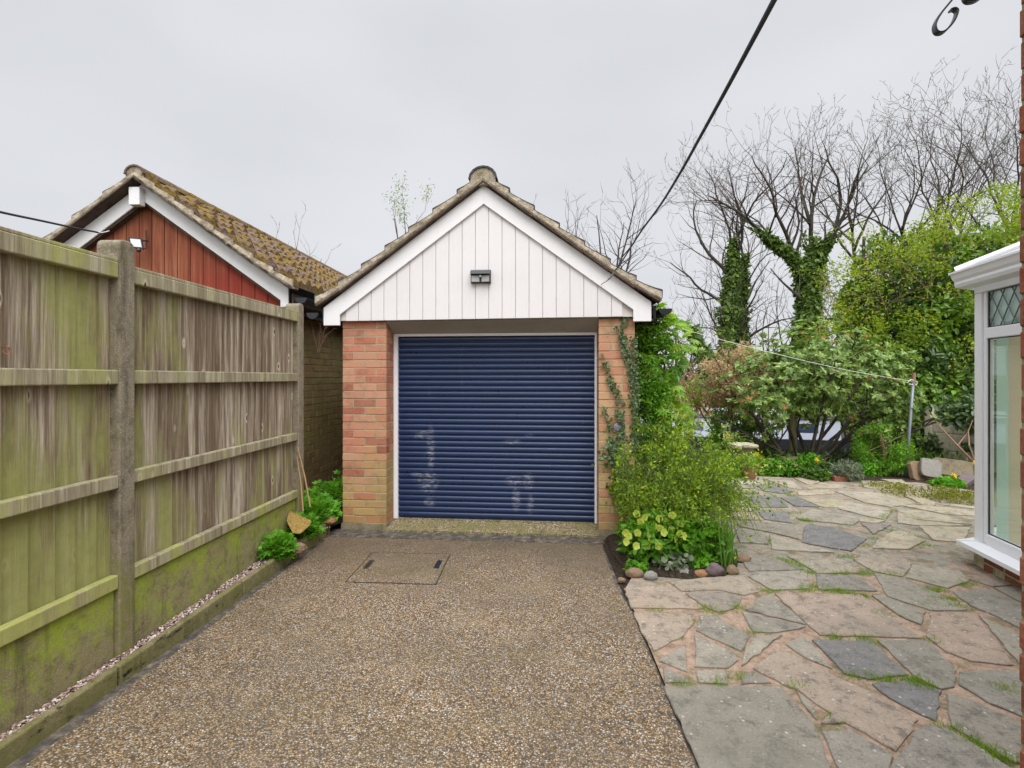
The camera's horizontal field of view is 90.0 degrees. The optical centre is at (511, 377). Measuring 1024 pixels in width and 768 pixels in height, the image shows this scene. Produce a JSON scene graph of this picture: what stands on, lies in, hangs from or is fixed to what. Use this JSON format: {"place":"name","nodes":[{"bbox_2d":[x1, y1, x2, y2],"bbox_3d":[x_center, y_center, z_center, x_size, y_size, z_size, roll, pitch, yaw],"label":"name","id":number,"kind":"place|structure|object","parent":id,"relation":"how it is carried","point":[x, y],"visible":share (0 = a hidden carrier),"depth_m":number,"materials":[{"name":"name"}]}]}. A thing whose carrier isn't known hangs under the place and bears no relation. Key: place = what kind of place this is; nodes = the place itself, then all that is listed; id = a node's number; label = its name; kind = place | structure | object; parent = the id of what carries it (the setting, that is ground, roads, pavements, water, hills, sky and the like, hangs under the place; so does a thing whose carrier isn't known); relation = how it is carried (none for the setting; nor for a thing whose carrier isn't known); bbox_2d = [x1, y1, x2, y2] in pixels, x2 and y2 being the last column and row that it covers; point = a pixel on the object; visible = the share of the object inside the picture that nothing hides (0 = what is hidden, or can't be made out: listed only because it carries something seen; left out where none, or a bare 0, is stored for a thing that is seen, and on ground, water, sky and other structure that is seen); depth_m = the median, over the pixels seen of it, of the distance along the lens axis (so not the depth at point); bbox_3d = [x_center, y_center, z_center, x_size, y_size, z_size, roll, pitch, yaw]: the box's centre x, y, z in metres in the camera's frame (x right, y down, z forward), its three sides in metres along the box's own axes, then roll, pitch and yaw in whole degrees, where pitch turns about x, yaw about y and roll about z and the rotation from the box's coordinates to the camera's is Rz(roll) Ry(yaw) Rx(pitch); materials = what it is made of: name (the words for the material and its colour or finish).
{"place":"outdoors","nodes":[
{"label":"outdoors","id":0,"kind":"place"},
{"bbox_2d":[0,492,342,740],"bbox_3d":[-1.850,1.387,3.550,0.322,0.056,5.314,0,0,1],"label":"gravel","id":1,"kind":"structure","parent":0,"point":[103,668],"depth_m":2.61,"materials":[{"name":"gravel"}]},
{"bbox_2d":[257,529,299,562],"bbox_3d":[-1.781,1.295,3.921,0.311,0.242,0.278,0,0,0],"label":"herb robert","id":2,"kind":"object","parent":1,"relation":"on","point":[283,542],"visible":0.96,"depth_m":3.88,"materials":[{"name":"green plant"}]},
{"bbox_2d":[287,511,310,533],"bbox_3d":[-1.786,1.203,4.277,0.179,0.129,0.374,0,0,-38],"label":"broken slab","id":3,"kind":"object","parent":1,"relation":"on","point":[298,523],"depth_m":4.21,"materials":[{"name":"yellow stone"}]},
{"bbox_2d":[286,509,325,539],"bbox_3d":[-1.807,1.282,4.414,0.393,0.259,0.362,0,0,0],"label":"herb robert","id":4,"kind":"object","parent":1,"relation":"on","point":[314,529],"visible":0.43,"depth_m":4.40,"materials":[{"name":"green plant"}]},
{"bbox_2d":[304,470,342,512],"bbox_3d":[-1.876,1.195,5.338,0.668,0.459,0.692,0,0,-28],"label":"herb robert","id":5,"kind":"object","parent":1,"relation":"on","point":[332,487],"visible":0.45,"depth_m":5.27,"materials":[{"name":"green plant"}]},
{"bbox_2d":[304,491,343,525],"bbox_3d":[-1.868,1.258,4.870,0.514,0.316,0.579,0,0,-32],"label":"herb robert","id":6,"kind":"object","parent":1,"relation":"on","point":[327,507],"visible":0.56,"depth_m":4.84,"materials":[{"name":"green plant"}]},
{"bbox_2d":[22,537,695,767],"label":"driveway","id":7,"kind":"structure","parent":0,"point":[474,666],"depth_m":2.47,"materials":[{"name":"beige gravel"}]},
{"bbox_2d":[345,552,450,584],"bbox_3d":[-0.846,1.453,3.928,0.683,0.010,0.661,0,0,0],"label":"inspection cover","id":8,"kind":"object","parent":7,"relation":"on","point":[403,568],"visible":1,"depth_m":3.90,"materials":[{"name":"brown stone"}]},
{"bbox_2d":[334,533,604,544],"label":"edging block","id":9,"kind":"structure","parent":7,"relation":"on","point":[471,538],"depth_m":4.62,"materials":[{"name":"grey concrete"}]},
{"bbox_2d":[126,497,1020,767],"bbox_3d":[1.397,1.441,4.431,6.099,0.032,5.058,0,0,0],"label":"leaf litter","id":10,"kind":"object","parent":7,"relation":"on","point":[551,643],"visible":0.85,"depth_m":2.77,"materials":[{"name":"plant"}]},
{"bbox_2d":[0,0,1021,375],"label":"sky","id":11,"kind":"structure","parent":0,"point":[264,112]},
{"bbox_2d":[330,376,852,767],"bbox_3d":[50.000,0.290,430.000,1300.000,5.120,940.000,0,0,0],"label":"ground","id":12,"kind":"structure","parent":0,"point":[337,526],"depth_m":2.84,"materials":[{"name":"brown soil"}]},
{"bbox_2d":[97,240,133,658],"bbox_3d":[-2.018,0.407,2.608,0.125,2.205,0.098,0,0,3],"label":"concrete post","id":13,"kind":"object","parent":12,"relation":"on","point":[122,425],"visible":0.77,"depth_m":2.57,"materials":[{"name":"grey concrete"}]},
{"bbox_2d":[43,164,346,496],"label":"brick garage","id":14,"kind":"structure","parent":12,"relation":"on","point":[191,237],"depth_m":5.21,"materials":[{"name":"tile"}]},
{"bbox_2d":[0,211,108,232],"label":"overhead cable","id":15,"kind":"object","parent":14,"relation":"attached to","point":[21,216],"visible":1,"depth_m":4.03,"materials":[{"name":"black rubber"}]},
{"bbox_2d":[129,187,144,206],"bbox_3d":[-3.728,-1.792,5.090,0.110,0.175,0.078,0,0,3],"label":"junction box","id":16,"kind":"object","parent":14,"relation":"attached to","point":[136,196],"visible":1,"depth_m":5.05,"materials":[{"name":"white paint"}]},
{"bbox_2d":[128,230,148,251],"bbox_3d":[-3.711,-1.364,5.103,0.103,0.252,0.170,0,0,32],"label":"floodlight","id":17,"kind":"object","parent":14,"relation":"attached to","point":[137,243],"visible":0.97,"depth_m":5.08,"materials":[{"name":"black plastic"}]},
{"bbox_2d":[286,303,303,513],"bbox_3d":[-1.917,0.430,4.518,0.120,2.160,0.100,0,0,3],"label":"concrete post","id":18,"kind":"object","parent":12,"relation":"on","point":[298,368],"visible":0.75,"depth_m":4.47,"materials":[{"name":"grey concrete"}]},
{"bbox_2d":[5,529,697,767],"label":"driveway edging","id":19,"kind":"object","parent":12,"relation":"on","point":[42,746],"visible":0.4,"depth_m":2.81,"materials":[{"name":"grey concrete"}]},
{"bbox_2d":[0,591,113,734],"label":"gravel board","id":20,"kind":"object","parent":19,"relation":"on","point":[44,664],"visible":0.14,"depth_m":2.23,"materials":[{"name":"concrete"}]},
{"bbox_2d":[0,226,117,647],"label":"fence panel","id":21,"kind":"object","parent":20,"relation":"on","point":[58,481],"visible":1,"depth_m":2.25,"materials":[{"name":"wood"}]},
{"bbox_2d":[0,668,116,767],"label":"kerb stone","id":22,"kind":"object","parent":19,"relation":"on","point":[22,740],"visible":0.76,"depth_m":2.12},
{"bbox_2d":[112,582,241,684],"bbox_3d":[-1.853,1.426,2.928,0.042,0.128,0.983,0,0,4],"label":"kerb stone","id":23,"kind":"object","parent":19,"relation":"on","point":[140,658],"visible":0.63,"depth_m":2.80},
{"bbox_2d":[134,499,294,644],"bbox_3d":[-1.958,1.270,3.560,0.050,0.420,1.807,0,0,3],"label":"gravel board","id":24,"kind":"object","parent":19,"relation":"on","point":[166,592],"visible":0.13,"depth_m":3.18,"materials":[{"name":"concrete"}]},
{"bbox_2d":[134,267,297,578],"bbox_3d":[-1.955,0.235,3.558,0.088,1.623,1.817,0,0,3],"label":"fence panel","id":25,"kind":"object","parent":24,"relation":"on","point":[215,377],"visible":0.8,"depth_m":3.27,"materials":[{"name":"brown wood"}]},
{"bbox_2d":[238,557,292,595],"bbox_3d":[-1.795,1.422,3.763,0.042,0.136,0.672,0,0,4],"label":"kerb stone","id":26,"kind":"object","parent":19,"relation":"on","point":[253,579],"visible":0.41,"depth_m":3.65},
{"bbox_2d":[293,523,329,559],"bbox_3d":[-1.747,1.418,4.452,0.042,0.145,0.692,0,0,4],"label":"kerb stone","id":27,"kind":"object","parent":19,"relation":"on","point":[309,543],"visible":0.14,"depth_m":4.45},
{"bbox_2d":[383,171,434,237],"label":"willow tree","id":28,"kind":"object","parent":12,"relation":"on","point":[405,214],"visible":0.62,"depth_m":14.03,"materials":[{"name":"green plant"}]},
{"bbox_2d":[306,165,671,536],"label":"brick garage","id":29,"kind":"structure","parent":12,"relation":"on","point":[469,407],"depth_m":4.94,"materials":[{"name":"brick"}]},
{"bbox_2d":[470,270,490,283],"bbox_3d":[-0.292,-0.936,4.735,0.186,0.123,0.084,0,0,5],"label":"security light","id":30,"kind":"object","parent":29,"relation":"attached to","point":[480,276],"visible":1,"depth_m":4.73,"materials":[{"name":"black plastic"}]},
{"bbox_2d":[399,335,594,521],"bbox_3d":[-0.169,0.470,5.066,1.960,1.880,0.028,0,0,5],"label":"roller door","id":31,"kind":"structure","parent":29,"relation":"in","point":[491,427],"depth_m":5.05,"materials":[{"name":"blue metal"}]},
{"bbox_2d":[591,317,640,491],"bbox_3d":[0.954,0.242,4.670,0.459,1.668,0.131,0,0,0],"label":"climbing ivy","id":32,"kind":"object","parent":29,"relation":"attached to","point":[632,372],"visible":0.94,"depth_m":4.68,"materials":[{"name":"green plant"}]},
{"bbox_2d":[634,303,674,468],"bbox_3d":[1.320,0.013,4.930,0.514,1.736,0.359,0,0,0],"label":"pyracantha","id":33,"kind":"object","parent":29,"relation":"attached to","point":[656,400],"visible":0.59,"depth_m":4.84,"materials":[{"name":"green plant"}]},
{"bbox_2d":[601,0,776,284],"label":"overhead cable","id":34,"kind":"object","parent":29,"relation":"attached to","point":[768,10],"visible":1,"depth_m":1.32,"materials":[{"name":"rubber"}]},
{"bbox_2d":[535,158,704,271],"bbox_3d":[3.020,-4.333,15.812,5.408,5.580,3.538,0,0,0],"label":"bare tree","id":35,"kind":"object","parent":12,"relation":"on","point":[619,259],"visible":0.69,"depth_m":15.71,"materials":[{"name":"brown plant"}]},
{"bbox_2d":[662,291,717,380],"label":"bare tree","id":36,"kind":"object","parent":12,"relation":"on","point":[683,334],"visible":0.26,"depth_m":21.72,"materials":[{"name":"brown plant"}]},
{"bbox_2d":[673,371,718,439],"bbox_3d":[3.804,0.550,11.031,1.218,1.571,0.847,0,0,0],"label":"cotoneaster","id":37,"kind":"object","parent":12,"relation":"on","point":[703,412],"visible":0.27,"depth_m":10.97,"materials":[{"name":"green plant"}]},
{"bbox_2d":[686,324,726,392],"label":"tree","id":38,"kind":"object","parent":12,"relation":"on","point":[707,350],"visible":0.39,"depth_m":16.70,"materials":[{"name":"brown plant"}]},
{"bbox_2d":[622,107,846,411],"bbox_3d":[8.190,-4.005,19.074,7.377,11.162,3.896,0,0,33],"label":"bare tree","id":39,"kind":"object","parent":12,"relation":"on","point":[733,260],"visible":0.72,"depth_m":19.18,"materials":[{"name":"brown plant"}]},
{"bbox_2d":[687,267,783,369],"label":"bare tree","id":40,"kind":"object","parent":12,"relation":"on","point":[768,349],"visible":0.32,"depth_m":24.37,"materials":[{"name":"brown plant"}]},
{"bbox_2d":[680,330,810,452],"bbox_3d":[4.277,0.377,9.109,3.078,2.592,2.147,0,0,-31],"label":"hydrangea","id":41,"kind":"object","parent":12,"relation":"on","point":[712,367],"visible":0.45,"depth_m":8.66,"materials":[{"name":"brown plant"}]},
{"bbox_2d":[678,377,712,411],"bbox_3d":[3.414,0.306,9.511,0.613,0.654,0.671,0,0,-25],"label":"cotoneaster","id":42,"kind":"object","parent":41,"relation":"on","point":[697,390],"visible":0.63,"depth_m":9.42,"materials":[{"name":"green plant"}]},
{"bbox_2d":[643,358,859,406],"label":"undergrowth","id":43,"kind":"object","parent":12,"relation":"on","point":[692,369],"visible":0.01,"depth_m":21.45,"materials":[{"name":"green plant"}]},
{"bbox_2d":[672,108,835,391],"bbox_3d":[8.683,-4.351,20.759,6.989,11.428,6.217,0,0,-23],"label":"bare tree","id":44,"kind":"object","parent":12,"relation":"on","point":[743,323],"visible":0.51,"depth_m":20.19,"materials":[{"name":"brown plant"}]},
{"bbox_2d":[748,248,836,344],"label":"bare tree","id":45,"kind":"object","parent":12,"relation":"on","point":[785,311],"visible":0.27,"depth_m":21.76,"materials":[{"name":"brown plant"}]},
{"bbox_2d":[658,93,928,411],"bbox_3d":[9.538,-4.326,17.942,8.611,11.889,5.773,0,0,0],"label":"bare tree","id":46,"kind":"object","parent":12,"relation":"on","point":[808,295],"visible":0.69,"depth_m":18.02,"materials":[{"name":"brown plant"}]},
{"bbox_2d":[635,445,996,468],"bbox_3d":[8.756,1.907,9.246,14.732,1.632,2.935,0,0,0],"label":"ground cover","id":47,"kind":"object","parent":12,"relation":"on","point":[919,453],"visible":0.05,"depth_m":8.21,"materials":[{"name":"green plant"}]},
{"bbox_2d":[758,443,899,460],"bbox_3d":[6.075,1.480,9.113,3.340,0.600,0.144,0,0,0],"label":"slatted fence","id":48,"kind":"object","parent":12,"relation":"on","point":[801,451],"visible":0.09,"depth_m":9.04,"materials":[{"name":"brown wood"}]},
{"bbox_2d":[786,220,896,344],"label":"bare tree","id":49,"kind":"object","parent":12,"relation":"on","point":[835,290],"visible":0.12,"depth_m":21.20,"materials":[{"name":"brown plant"}]},
{"bbox_2d":[758,122,951,280],"bbox_3d":[10.980,-4.629,16.579,3.361,8.017,4.797,0,0,-43],"label":"bare tree","id":50,"kind":"object","parent":12,"relation":"on","point":[851,224],"visible":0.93,"depth_m":16.97,"materials":[{"name":"brown plant"}]},
{"bbox_2d":[790,179,1021,436],"bbox_3d":[8.655,-1.408,9.457,6.958,5.118,3.512,0,0,0],"label":"hawthorn hedge","id":51,"kind":"object","parent":12,"relation":"on","point":[905,262],"visible":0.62,"depth_m":9.27,"materials":[{"name":"green plant"}]},
{"bbox_2d":[797,78,1018,245],"bbox_3d":[13.318,-5.462,18.202,4.172,9.594,7.352,0,0,-31],"label":"bare tree","id":52,"kind":"object","parent":12,"relation":"on","point":[906,214],"visible":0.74,"depth_m":18.04,"materials":[{"name":"brown plant"}]},
{"bbox_2d":[827,222,1019,460],"bbox_3d":[8.819,-0.705,10.120,5.515,4.975,3.351,0,0,-23],"label":"ivy hedge","id":53,"kind":"object","parent":12,"relation":"on","point":[931,358],"visible":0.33,"depth_m":9.27,"materials":[{"name":"green plant"}]},
{"bbox_2d":[842,55,1020,235],"bbox_3d":[14.559,-5.420,16.046,6.682,9.629,5.097,0,0,15],"label":"bare tree","id":54,"kind":"object","parent":12,"relation":"on","point":[949,190],"visible":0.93,"depth_m":16.54,"materials":[{"name":"brown plant"}]},
{"bbox_2d":[888,46,1021,230],"bbox_3d":[15.357,-5.433,15.880,5.806,9.705,5.417,0,0,12],"label":"bare tree","id":55,"kind":"object","parent":12,"relation":"on","point":[1013,124],"visible":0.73,"depth_m":15.95,"materials":[{"name":"brown plant"}]},
{"bbox_2d":[897,127,1016,239],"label":"bare tree","id":56,"kind":"object","parent":12,"relation":"on","point":[972,189],"visible":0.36,"depth_m":21.04,"materials":[{"name":"brown plant"}]},
{"bbox_2d":[925,408,996,472],"bbox_3d":[7.424,1.010,7.605,0.110,1.000,2.250,0,0,-22],"label":"concrete fence","id":57,"kind":"object","parent":12,"relation":"on","point":[956,437],"visible":0.26,"depth_m":8.30,"materials":[{"name":"grey concrete"}]},
{"bbox_2d":[913,389,996,457],"bbox_3d":[7.302,0.800,7.686,2.276,1.249,1.389,0,0,30],"label":"ivy","id":58,"kind":"object","parent":57,"relation":"hanging from","point":[962,412],"visible":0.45,"depth_m":7.64,"materials":[{"name":"green plant"}]},
{"bbox_2d":[603,540,630,595],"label":"corner soil","id":59,"kind":"structure","parent":0,"point":[616,566],"depth_m":3.91,"materials":[{"name":"brown soil"}]},
{"bbox_2d":[625,567,643,577],"bbox_3d":[0.889,1.426,3.723,0.131,0.087,0.087,0,0,0],"label":"edging rock","id":60,"kind":"object","parent":59,"relation":"on","point":[633,572],"visible":0.82,"depth_m":3.70,"materials":[{"name":"brown stone"}]},
{"bbox_2d":[636,461,996,491],"bbox_3d":[5.400,1.448,7.050,8.200,0.001,3.700,0,0,0],"label":"bed","id":61,"kind":"object","parent":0,"point":[903,478],"visible":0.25,"depth_m":7.33,"materials":[{"name":"soil"}]},
{"bbox_2d":[703,392,760,452],"bbox_3d":[3.784,0.863,8.904,0.866,1.392,0.779,0,0,-30],"label":"euphorbia","id":62,"kind":"object","parent":61,"relation":"on","point":[717,430],"visible":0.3,"depth_m":8.82,"materials":[{"name":"green plant"}]},
{"bbox_2d":[727,442,758,476],"bbox_3d":[3.375,1.214,7.500,0.328,0.491,0.328,0,0,0],"label":"bath","id":63,"kind":"object","parent":61,"relation":"on","point":[746,448],"visible":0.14,"depth_m":7.40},
{"bbox_2d":[736,419,779,457],"bbox_3d":[4.124,1.054,8.619,0.723,0.921,0.721,0,0,44],"label":"euphorbia","id":64,"kind":"object","parent":61,"relation":"on","point":[751,430],"visible":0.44,"depth_m":8.54,"materials":[{"name":"green plant"}]},
{"bbox_2d":[757,457,784,476],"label":"border plant","id":65,"kind":"object","parent":61,"relation":"on","point":[774,469],"visible":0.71,"depth_m":7.41,"materials":[{"name":"green plant"}]},
{"bbox_2d":[776,457,805,476],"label":"border plant","id":66,"kind":"object","parent":61,"relation":"on","point":[793,468],"visible":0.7,"depth_m":7.51,"materials":[{"name":"green plant"}]},
{"bbox_2d":[788,413,797,455],"bbox_3d":[4.663,1.070,8.502,0.148,0.983,0.136,0,0,0],"label":"wooden post","id":67,"kind":"object","parent":61,"relation":"on","point":[793,423],"visible":0.28,"depth_m":8.45,"materials":[{"name":"brown wood"}]},
{"bbox_2d":[793,452,825,474],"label":"border plant","id":68,"kind":"object","parent":61,"relation":"on","point":[809,458],"visible":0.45,"depth_m":7.66,"materials":[{"name":"green plant"}]},
{"bbox_2d":[803,466,831,481],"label":"border plant","id":69,"kind":"object","parent":61,"relation":"on","point":[820,474],"visible":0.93,"depth_m":7.17,"materials":[{"name":"green plant"}]},
{"bbox_2d":[690,311,954,465],"bbox_3d":[5.099,0.280,8.100,4.272,2.508,2.714,0,0,0],"label":"rhododendron","id":70,"kind":"object","parent":61,"relation":"on","point":[886,399],"visible":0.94,"depth_m":7.78,"materials":[{"name":"green plant"}]},
{"bbox_2d":[932,417,974,461],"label":"bare branch","id":71,"kind":"object","parent":70,"relation":"attached to","point":[962,450],"visible":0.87,"depth_m":7.29,"materials":[{"name":"brown wood"}]},
{"bbox_2d":[817,460,841,475],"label":"border plant","id":72,"kind":"object","parent":61,"relation":"on","point":[826,464],"visible":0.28,"depth_m":7.49,"materials":[{"name":"green plant"}]},
{"bbox_2d":[829,458,865,482],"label":"lavender bush","id":73,"kind":"object","parent":61,"relation":"on","point":[853,473],"visible":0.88,"depth_m":7.13,"materials":[{"name":"grey plant"}]},
{"bbox_2d":[856,461,879,476],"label":"border plant","id":74,"kind":"object","parent":61,"relation":"on","point":[869,470],"visible":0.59,"depth_m":7.51,"materials":[{"name":"green plant"}]},
{"bbox_2d":[848,420,917,475],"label":"conifer bush","id":75,"kind":"object","parent":61,"relation":"on","point":[885,464],"visible":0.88,"depth_m":7.61,"materials":[{"name":"green plant"}]},
{"bbox_2d":[904,373,917,476],"bbox_3d":[5.822,0.705,7.489,0.241,1.546,0.064,0,0,-16],"label":"washing line pole","id":76,"kind":"object","parent":61,"relation":"on","point":[913,383],"visible":0.91,"depth_m":7.48,"materials":[{"name":"metal"}]},
{"bbox_2d":[653,320,912,381],"bbox_3d":[3.472,-0.264,6.100,5.558,0.653,0.006,0,0,-30],"label":"washing line","id":77,"kind":"object","parent":76,"relation":"attached to","point":[782,355],"visible":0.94,"depth_m":5.85,"materials":[{"name":"white plastic"}]},
{"bbox_2d":[907,461,931,479],"bbox_3d":[5.805,1.333,7.301,0.312,0.278,0.133,0,0,-12],"label":"stone slab","id":78,"kind":"object","parent":61,"relation":"on","point":[913,470],"depth_m":7.25,"materials":[{"name":"beige stone"}]},
{"bbox_2d":[859,480,996,506],"bbox_3d":[5.250,1.405,6.201,0.974,0.178,1.770,0,0,-45],"label":"creeping thyme","id":79,"kind":"object","parent":61,"relation":"on","point":[955,494],"visible":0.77,"depth_m":6.23,"materials":[{"name":"green plant"}]},
{"bbox_2d":[919,458,941,477],"bbox_3d":[5.888,1.280,7.200,0.281,0.284,0.139,0,0,13],"label":"stone slab","id":80,"kind":"object","parent":61,"relation":"on","point":[930,468],"depth_m":7.18,"materials":[{"name":"white stone"}]},
{"bbox_2d":[926,475,967,488],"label":"plant","id":81,"kind":"object","parent":61,"relation":"on","point":[948,481],"visible":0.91,"depth_m":6.74,"materials":[{"name":"green plant"}]},
{"bbox_2d":[932,457,974,475],"bbox_3d":[6.604,1.350,7.600,0.712,0.308,0.112,0,0,8],"label":"stone slab","id":82,"kind":"object","parent":61,"relation":"on","point":[956,467],"depth_m":7.58,"materials":[{"name":"stone"}]},
{"bbox_2d":[958,473,974,485],"bbox_3d":[6.066,1.424,6.897,0.396,0.231,0.159,0,0,-19],"label":"stone slab","id":83,"kind":"object","parent":61,"relation":"on","point":[968,479],"depth_m":6.89,"materials":[{"name":"pink stone"}]},
{"bbox_2d":[626,476,1020,767],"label":"patio","id":84,"kind":"structure","parent":0,"point":[952,555],"depth_m":3.41,"materials":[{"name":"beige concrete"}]},
{"bbox_2d":[643,571,657,580],"bbox_3d":[0.993,1.424,3.673,0.105,0.072,0.076,0,0,0],"label":"edging rock","id":85,"kind":"object","parent":84,"relation":"on","point":[650,575],"visible":1,"depth_m":3.65,"materials":[{"name":"white stone"}]},
{"bbox_2d":[605,511,737,578],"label":"flower bed soil","id":86,"kind":"structure","parent":84,"relation":"on","point":[619,557],"depth_m":3.82,"materials":[{"name":"brown soil"}]},
{"bbox_2d":[622,558,649,573],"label":"weed","id":87,"kind":"object","parent":86,"relation":"on","point":[630,563],"visible":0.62,"depth_m":3.79,"materials":[{"name":"green plant"}]},
{"bbox_2d":[619,302,700,470],"bbox_3d":[1.494,0.320,5.028,0.992,2.189,0.561,0,0,-35],"label":"fatsia","id":88,"kind":"object","parent":86,"relation":"on","point":[674,372],"visible":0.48,"depth_m":4.93,"materials":[{"name":"green plant"}]},
{"bbox_2d":[613,508,727,565],"bbox_3d":[1.235,1.259,3.973,0.876,0.505,0.521,0,0,0],"label":"hellebore","id":89,"kind":"object","parent":86,"relation":"on","point":[648,542],"visible":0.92,"depth_m":3.86,"materials":[{"name":"green plant"}]},
{"bbox_2d":[652,550,694,570],"bbox_3d":[1.199,1.372,3.794,0.331,0.183,0.188,0,0,0],"label":"cyclamen","id":90,"kind":"object","parent":86,"relation":"on","point":[678,564],"visible":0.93,"depth_m":3.76,"materials":[{"name":"grey plant"}]},
{"bbox_2d":[681,552,715,568],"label":"weed","id":91,"kind":"object","parent":86,"relation":"on","point":[704,561],"visible":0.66,"depth_m":3.78,"materials":[{"name":"green plant"}]},
{"bbox_2d":[605,395,792,559],"bbox_3d":[1.692,0.805,4.928,1.754,1.318,2.570,0,0,0],"label":"winter jasmine","id":92,"kind":"object","parent":86,"relation":"on","point":[681,485],"visible":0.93,"depth_m":4.29,"materials":[{"name":"green plant"}]},
{"bbox_2d":[687,517,735,558],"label":"geranium","id":93,"kind":"object","parent":86,"relation":"on","point":[707,519],"visible":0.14,"depth_m":3.97,"materials":[{"name":"green plant"}]},
{"bbox_2d":[685,507,768,566],"bbox_3d":[1.543,1.206,3.850,0.600,0.409,0.490,0,0,-32],"label":"daffodil clump","id":94,"kind":"object","parent":86,"relation":"on","point":[727,558],"visible":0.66,"depth_m":3.87,"materials":[{"name":"green plant"}]},
{"bbox_2d":[705,562,724,575],"bbox_3d":[1.482,1.411,3.746,0.146,0.117,0.107,0,0,0],"label":"edging rock","id":95,"kind":"object","parent":84,"relation":"on","point":[714,569],"visible":0.71,"depth_m":3.71,"materials":[{"name":"stone"}]},
{"bbox_2d":[726,564,738,574],"bbox_3d":[1.626,1.425,3.768,0.089,0.090,0.072,0,0,26],"label":"edging rock","id":96,"kind":"object","parent":84,"relation":"on","point":[731,569],"visible":0.88,"depth_m":3.75,"materials":[{"name":"brown stone"}]},
{"bbox_2d":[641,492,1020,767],"bbox_3d":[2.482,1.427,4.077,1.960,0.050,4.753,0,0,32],"label":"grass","id":97,"kind":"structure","parent":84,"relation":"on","point":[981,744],"depth_m":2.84,"materials":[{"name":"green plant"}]},
{"bbox_2d":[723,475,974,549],"bbox_3d":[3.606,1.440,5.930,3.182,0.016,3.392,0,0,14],"label":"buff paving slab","id":98,"kind":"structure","parent":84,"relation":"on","point":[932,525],"depth_m":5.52,"materials":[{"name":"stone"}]},
{"bbox_2d":[739,452,758,479],"bbox_3d":[3.353,1.238,7.247,0.260,0.404,0.261,0,0,32],"label":"plant pot","id":99,"kind":"object","parent":98,"relation":"on","point":[751,476],"visible":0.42,"depth_m":7.18,"materials":[{"name":"ceramic"}]},
{"bbox_2d":[948,242,1021,589],"bbox_3d":[4.651,-0.065,3.205,2.733,3.058,3.466,0,0,13],"label":"conservatory","id":100,"kind":"object","parent":84,"relation":"on","point":[991,280],"visible":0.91,"depth_m":3.77,"materials":[{"name":"white plastic"}]},
{"bbox_2d":[1019,0,1023,767],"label":"brick house","id":101,"kind":"structure","parent":84,"relation":"on","point":[1021,292],"depth_m":1.19,"materials":[{"name":"brown brick"}]},
{"bbox_2d":[932,0,978,35],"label":"hanging basket bracket","id":102,"kind":"object","parent":101,"relation":"attached to","point":[954,11],"visible":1,"depth_m":1.09,"materials":[{"name":"black metal"}]},
{"label":"canal water","id":103,"kind":"structure","parent":0,"visible":0},
{"bbox_2d":[635,407,853,454],"bbox_3d":[4.775,1.660,16.806,16.300,1.300,2.060,0,0,14],"label":"narrowboat","id":104,"kind":"object","parent":103,"relation":"on","point":[806,434],"visible":0.06,"depth_m":14.99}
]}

